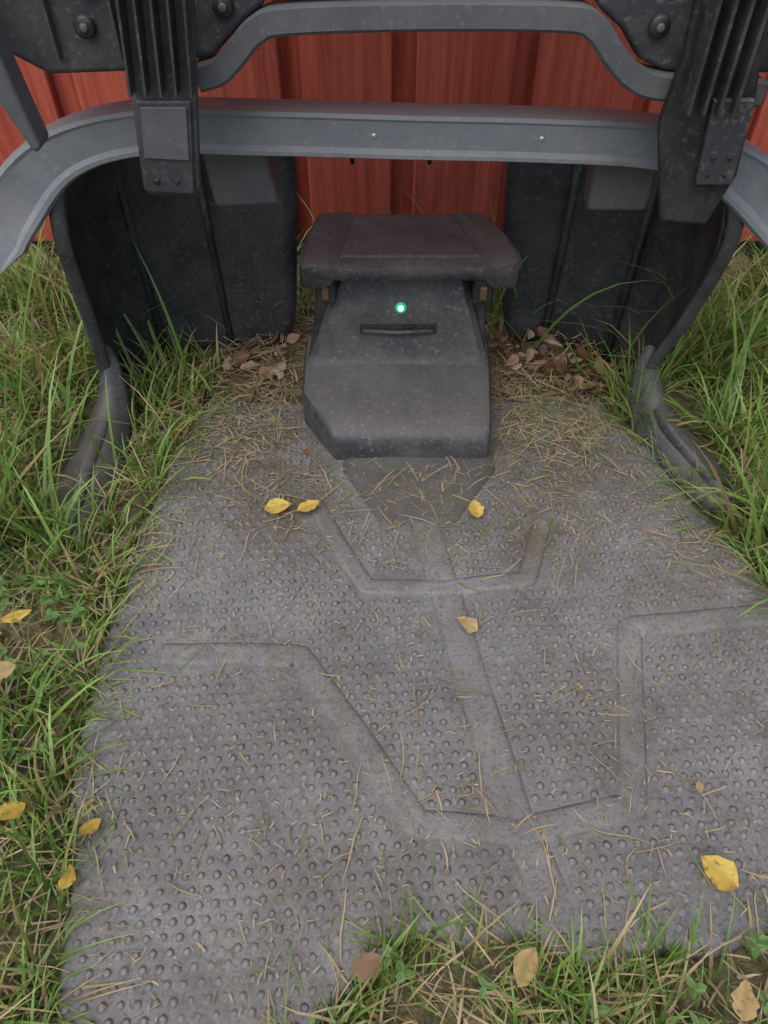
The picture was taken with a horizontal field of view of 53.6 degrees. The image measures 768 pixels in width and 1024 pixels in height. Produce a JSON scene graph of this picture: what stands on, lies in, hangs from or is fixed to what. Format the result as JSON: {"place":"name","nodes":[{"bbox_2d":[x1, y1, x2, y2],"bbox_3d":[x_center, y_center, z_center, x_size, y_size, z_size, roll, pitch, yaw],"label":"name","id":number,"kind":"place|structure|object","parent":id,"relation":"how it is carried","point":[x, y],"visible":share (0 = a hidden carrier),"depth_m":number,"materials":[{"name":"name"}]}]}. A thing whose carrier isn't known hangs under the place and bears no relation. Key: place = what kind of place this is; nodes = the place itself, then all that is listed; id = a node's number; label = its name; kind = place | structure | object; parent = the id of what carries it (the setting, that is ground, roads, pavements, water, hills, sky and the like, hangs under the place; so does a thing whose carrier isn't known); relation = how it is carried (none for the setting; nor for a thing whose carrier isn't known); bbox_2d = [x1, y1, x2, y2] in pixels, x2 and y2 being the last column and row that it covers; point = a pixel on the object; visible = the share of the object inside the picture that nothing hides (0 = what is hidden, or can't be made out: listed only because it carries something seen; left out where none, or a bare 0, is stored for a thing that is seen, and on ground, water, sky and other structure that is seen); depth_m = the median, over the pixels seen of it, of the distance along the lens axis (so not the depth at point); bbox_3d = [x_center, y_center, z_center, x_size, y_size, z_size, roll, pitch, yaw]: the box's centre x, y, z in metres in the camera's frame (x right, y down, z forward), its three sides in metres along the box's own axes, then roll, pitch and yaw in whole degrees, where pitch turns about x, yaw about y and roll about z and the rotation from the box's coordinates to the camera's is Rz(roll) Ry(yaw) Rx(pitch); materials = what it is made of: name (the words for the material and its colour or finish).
{"place":"outdoors","nodes":[
{"label":"outdoors","id":0,"kind":"place"},
{"bbox_2d":[0,186,767,1023],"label":"ground","id":1,"kind":"structure","parent":0,"point":[58,634],"depth_m":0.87,"materials":[{"name":"green plant"}]},
{"bbox_2d":[0,449,759,1020],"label":"yellow leaves","id":2,"kind":"object","parent":1,"relation":"on","point":[720,873],"visible":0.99,"depth_m":0.68,"materials":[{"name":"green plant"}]},
{"bbox_2d":[0,0,767,547],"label":"mower garage","id":3,"kind":"structure","parent":1,"relation":"on","point":[178,180],"depth_m":0.78,"materials":[{"name":"grey plastic"}]},
{"bbox_2d":[0,0,767,241],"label":"red wooden wall","id":4,"kind":"structure","parent":1,"relation":"on","point":[571,70],"depth_m":1.22,"materials":[{"name":"paint"}]},
{"bbox_2d":[0,340,767,1023],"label":"grass clippings","id":5,"kind":"object","parent":1,"relation":"on","point":[442,488],"depth_m":0.91,"materials":[{"name":"plant"}]},
{"bbox_2d":[0,247,767,1023],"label":"lawn thatch","id":6,"kind":"object","parent":1,"relation":"on","point":[462,987],"visible":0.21,"depth_m":0.79,"materials":[{"name":"plant"}]},
{"bbox_2d":[0,279,767,467],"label":"brown leaf litter","id":7,"kind":"object","parent":1,"relation":"on","point":[548,340],"visible":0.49,"depth_m":1.19,"materials":[{"name":"brown plant"}]},
{"bbox_2d":[0,175,767,567],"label":"tall grass","id":8,"kind":"structure","parent":1,"relation":"on","point":[496,307],"depth_m":1.09,"materials":[{"name":"green plant"}]},
{"bbox_2d":[0,571,767,1023],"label":"clover weeds","id":9,"kind":"object","parent":1,"relation":"on","point":[756,941],"visible":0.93,"depth_m":0.75,"materials":[{"name":"green plant"}]},
{"bbox_2d":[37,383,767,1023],"bbox_3d":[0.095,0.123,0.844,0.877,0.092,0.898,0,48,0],"label":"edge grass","id":10,"kind":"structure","parent":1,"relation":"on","point":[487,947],"depth_m":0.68,"materials":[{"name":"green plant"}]},
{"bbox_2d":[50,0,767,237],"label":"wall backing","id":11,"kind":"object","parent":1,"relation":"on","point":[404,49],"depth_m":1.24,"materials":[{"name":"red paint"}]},
{"bbox_2d":[299,212,522,459],"bbox_3d":[0.032,-0.247,1.071,0.299,0.239,0.264,0,48,0],"label":"mower charging station","id":12,"kind":"object","parent":1,"relation":"on","point":[396,363],"visible":1,"depth_m":1.05,"materials":[{"name":"plastic"}]},
{"bbox_2d":[56,400,767,1023],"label":"plastic ground mat","id":13,"kind":"object","parent":1,"relation":"on","point":[182,924],"visible":0.96,"depth_m":0.80,"materials":[{"name":"plastic"}]}
]}

